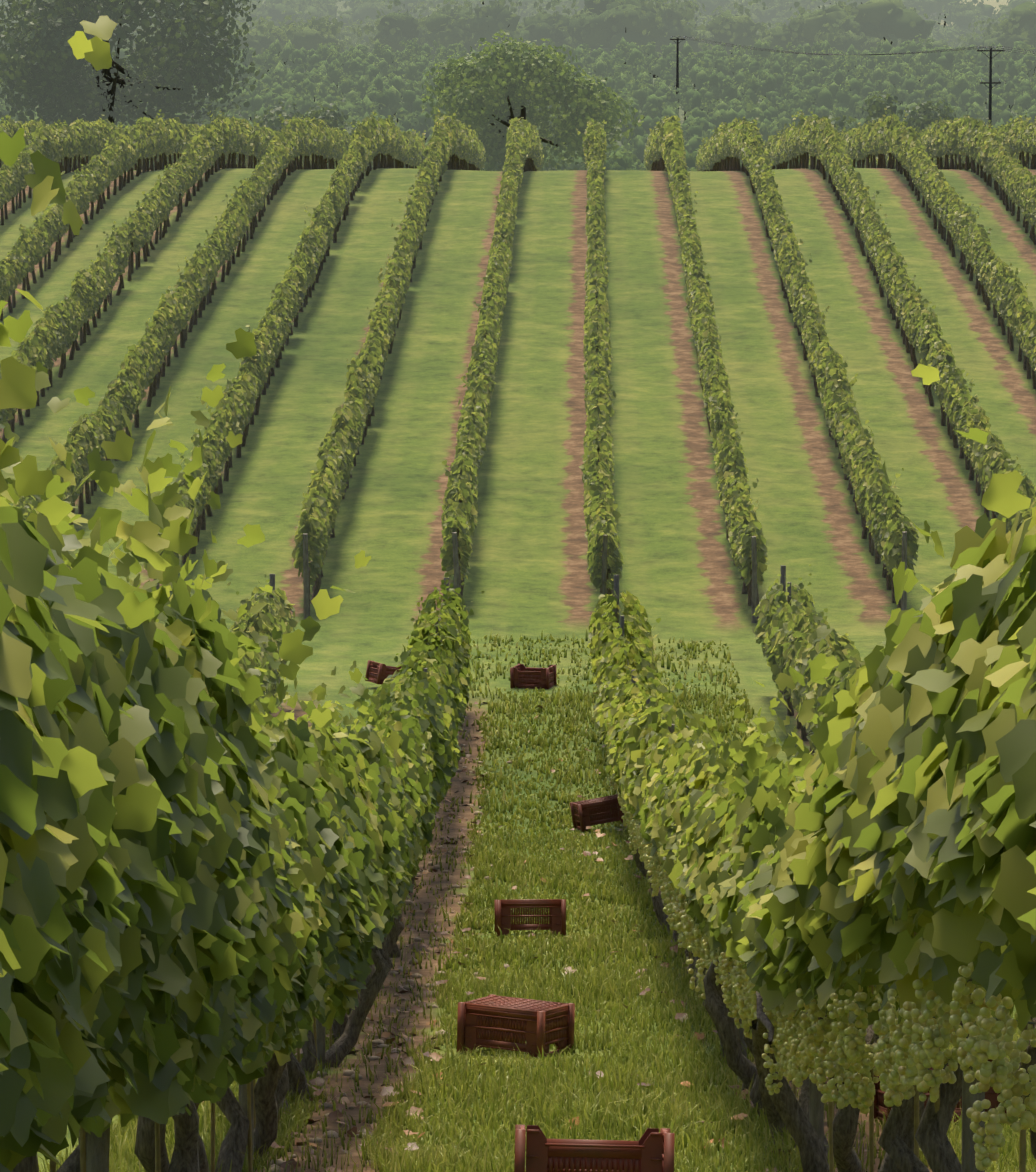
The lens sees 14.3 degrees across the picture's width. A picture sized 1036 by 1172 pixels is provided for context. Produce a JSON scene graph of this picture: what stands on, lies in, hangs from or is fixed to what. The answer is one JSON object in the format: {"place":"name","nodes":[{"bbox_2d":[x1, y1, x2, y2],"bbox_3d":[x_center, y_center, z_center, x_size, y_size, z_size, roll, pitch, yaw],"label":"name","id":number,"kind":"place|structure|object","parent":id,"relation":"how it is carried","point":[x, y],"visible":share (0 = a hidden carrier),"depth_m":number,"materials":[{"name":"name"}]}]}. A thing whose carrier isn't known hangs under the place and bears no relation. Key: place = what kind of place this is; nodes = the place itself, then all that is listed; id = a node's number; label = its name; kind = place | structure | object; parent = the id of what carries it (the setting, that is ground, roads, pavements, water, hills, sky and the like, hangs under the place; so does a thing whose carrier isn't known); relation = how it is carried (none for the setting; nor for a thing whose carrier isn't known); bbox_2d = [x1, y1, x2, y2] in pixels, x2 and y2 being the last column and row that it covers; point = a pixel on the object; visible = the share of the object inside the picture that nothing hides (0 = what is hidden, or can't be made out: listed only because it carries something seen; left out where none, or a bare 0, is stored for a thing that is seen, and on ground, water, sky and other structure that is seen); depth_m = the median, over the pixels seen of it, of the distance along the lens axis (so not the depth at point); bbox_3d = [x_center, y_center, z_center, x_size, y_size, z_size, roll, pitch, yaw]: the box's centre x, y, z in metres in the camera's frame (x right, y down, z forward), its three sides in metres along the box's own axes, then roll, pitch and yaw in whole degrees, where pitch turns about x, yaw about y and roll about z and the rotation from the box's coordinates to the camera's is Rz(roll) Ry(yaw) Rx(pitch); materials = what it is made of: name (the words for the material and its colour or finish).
{"place":"outdoors","nodes":[
{"label":"outdoors","id":0,"kind":"place"},
{"bbox_2d":[0,0,1035,1171],"bbox_3d":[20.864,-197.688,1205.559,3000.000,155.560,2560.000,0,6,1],"label":"ground","id":1,"kind":"structure","parent":0,"point":[534,582],"depth_m":86.04,"materials":[{"name":"green plant"}]},
{"bbox_2d":[0,0,264,127],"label":"tree","id":2,"kind":"object","parent":1,"relation":"on","point":[68,85],"depth_m":231.61,"materials":[{"name":"green plant"}]},
{"bbox_2d":[252,100,361,167],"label":"hedge tree","id":3,"kind":"object","parent":1,"relation":"on","point":[328,115],"depth_m":212.13,"materials":[{"name":"green plant"}]},
{"bbox_2d":[365,660,400,684],"bbox_3d":[-1.841,1.272,59.347,0.618,0.400,0.409,-3,7,-29],"label":"crate","id":4,"kind":"object","parent":1,"relation":"on","point":[378,673],"visible":0.44,"depth_m":59.16,"materials":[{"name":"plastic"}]},
{"bbox_2d":[268,720,511,1171],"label":"soil stones","id":5,"kind":"object","parent":1,"relation":"on","point":[351,1073],"visible":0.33,"depth_m":28.80,"materials":[{"name":"stone"}]},
{"bbox_2d":[457,994,574,1057],"bbox_3d":[-0.013,2.636,24.558,0.575,0.323,0.420,3,7,29],"label":"crate","id":6,"kind":"object","parent":1,"relation":"on","point":[529,1026],"visible":0.96,"depth_m":24.44,"materials":[{"name":"plastic"}]},
{"bbox_2d":[2,152,1032,1171],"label":"trellis posts","id":7,"kind":"object","parent":1,"relation":"on","point":[98,1154],"visible":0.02,"depth_m":57.24,"materials":[{"name":"brown wood"}]},
{"bbox_2d":[0,15,408,775],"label":"vine shoots","id":8,"kind":"object","parent":7,"relation":"attached to","point":[168,521],"visible":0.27,"depth_m":11.33,"materials":[{"name":"green plant"}]},
{"bbox_2d":[0,128,423,1171],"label":"vine leaves","id":9,"kind":"object","parent":7,"relation":"attached to","point":[198,904],"visible":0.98,"depth_m":9.24,"materials":[{"name":"green plant"}]},
{"bbox_2d":[352,567,484,872],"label":"vine leaves","id":10,"kind":"object","parent":7,"relation":"attached to","point":[433,700],"visible":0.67,"depth_m":41.46,"materials":[{"name":"green plant"}]},
{"bbox_2d":[0,108,1035,590],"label":"vine leaves","id":11,"kind":"object","parent":7,"relation":"attached to","point":[110,148],"depth_m":97.36,"materials":[{"name":"green plant"}]},
{"bbox_2d":[227,565,864,751],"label":"vine leaves","id":12,"kind":"object","parent":7,"relation":"attached to","point":[799,646],"visible":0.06,"depth_m":53.10,"materials":[{"name":"green plant"}]},
{"bbox_2d":[586,579,714,865],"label":"vine leaves","id":13,"kind":"object","parent":7,"relation":"attached to","point":[630,724],"visible":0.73,"depth_m":43.08,"materials":[{"name":"green plant"}]},
{"bbox_2d":[606,747,1035,1170],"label":"grapes","id":14,"kind":"object","parent":7,"relation":"attached to","point":[903,1057],"visible":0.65,"depth_m":11.14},
{"bbox_2d":[640,512,1035,1032],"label":"vine leaves","id":15,"kind":"object","parent":7,"relation":"attached to","point":[910,811],"visible":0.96,"depth_m":9.26,"materials":[{"name":"green plant"}]},
{"bbox_2d":[654,364,1035,829],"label":"vine shoots","id":16,"kind":"object","parent":7,"relation":"attached to","point":[1002,496],"visible":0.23,"depth_m":15.41,"materials":[{"name":"green plant"}]},
{"bbox_2d":[0,34,1035,170],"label":"orchard tree crowns","id":17,"kind":"object","parent":1,"relation":"on","point":[359,78],"visible":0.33,"depth_m":404.99,"materials":[{"name":"green plant"}]},
{"bbox_2d":[0,149,1035,1171],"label":"vine trunks","id":18,"kind":"object","parent":1,"relation":"on","point":[783,1106],"visible":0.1,"depth_m":21.15,"materials":[{"name":"brown wood"}]},
{"bbox_2d":[494,899,565,935],"bbox_3d":[0.101,2.765,34.344,0.575,0.367,0.450,0,6,-3],"label":"crate","id":19,"kind":"object","parent":1,"relation":"on","point":[504,915],"visible":1,"depth_m":34.17,"materials":[{"name":"plastic"}]},
{"bbox_2d":[421,29,643,170],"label":"tree","id":20,"kind":"object","parent":1,"relation":"on","point":[517,71],"depth_m":199.55,"materials":[{"name":"green plant"}]},
{"bbox_2d":[510,664,556,688],"bbox_3d":[0.222,1.303,59.300,0.578,0.316,0.411,2,6,17],"label":"crate","id":21,"kind":"object","parent":1,"relation":"on","point":[522,676],"visible":1,"depth_m":59.17,"materials":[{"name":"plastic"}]},
{"bbox_2d":[37,628,1035,1171],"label":"grass","id":22,"kind":"structure","parent":1,"relation":"on","point":[675,1106],"depth_m":26.09,"materials":[{"name":"green plant"}]},
{"bbox_2d":[50,912,1027,1171],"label":"vine trunks","id":23,"kind":"object","parent":1,"relation":"on","point":[830,1120],"depth_m":14.00,"materials":[{"name":"brown wood"}]},
{"bbox_2d":[203,692,882,1171],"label":"leaf litter","id":24,"kind":"object","parent":1,"relation":"on","point":[291,1164],"visible":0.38,"depth_m":24.86,"materials":[{"name":"brown plant"}]},
{"bbox_2d":[128,604,1035,1097],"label":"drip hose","id":25,"kind":"object","parent":1,"relation":"on","point":[996,1018],"depth_m":11.89,"materials":[{"name":"black"}]},
{"bbox_2d":[514,1125,674,1171],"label":"crate","id":26,"kind":"object","parent":1,"relation":"on","point":[651,1150],"visible":1,"depth_m":14.89,"materials":[{"name":"plastic"}]},
{"bbox_2d":[570,794,623,831],"bbox_3d":[0.927,2.552,46.354,0.614,0.406,0.425,-1,6,-14],"label":"crate","id":27,"kind":"object","parent":1,"relation":"on","point":[591,812],"visible":0.81,"depth_m":46.19,"materials":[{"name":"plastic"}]},
{"bbox_2d":[670,36,684,110],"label":"power pole","id":28,"kind":"object","parent":1,"relation":"on","point":[677,65],"visible":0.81,"depth_m":396.47,"materials":[{"name":"brown wood"}]},
{"bbox_2d":[672,36,1035,55],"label":"power lines","id":29,"kind":"object","parent":28,"relation":"attached to","point":[944,50],"visible":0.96,"depth_m":359.02,"materials":[{"name":"grey"}]},
{"bbox_2d":[482,1,947,77],"bbox_3d":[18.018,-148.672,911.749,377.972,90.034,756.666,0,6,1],"label":"forest tree trunks","id":30,"kind":"object","parent":1,"relation":"on","point":[767,7],"depth_m":579.86,"materials":[{"name":"brown plant"}]},
{"bbox_2d":[0,0,1035,76],"bbox_3d":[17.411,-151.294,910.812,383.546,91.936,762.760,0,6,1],"label":"forest tree crowns","id":31,"kind":"object","parent":30,"relation":"on","point":[839,25],"visible":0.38,"depth_m":552.12,"materials":[{"name":"green plant"}]},
{"bbox_2d":[829,91,955,167],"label":"hedge tree","id":32,"kind":"object","parent":1,"relation":"on","point":[921,120],"depth_m":208.53,"materials":[{"name":"green plant"}]},
{"bbox_2d":[874,1059,1006,1121],"bbox_3d":[2.018,2.412,19.786,0.577,0.361,0.443,-1,6,-7],"label":"crate","id":33,"kind":"object","parent":1,"relation":"on","point":[991,1095],"visible":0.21,"depth_m":19.64,"materials":[{"name":"plastic"}]},
{"bbox_2d":[977,47,1003,127],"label":"power pole","id":34,"kind":"object","parent":1,"relation":"on","point":[990,83],"visible":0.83,"depth_m":341.64,"materials":[{"name":"brown wood"}]}
]}

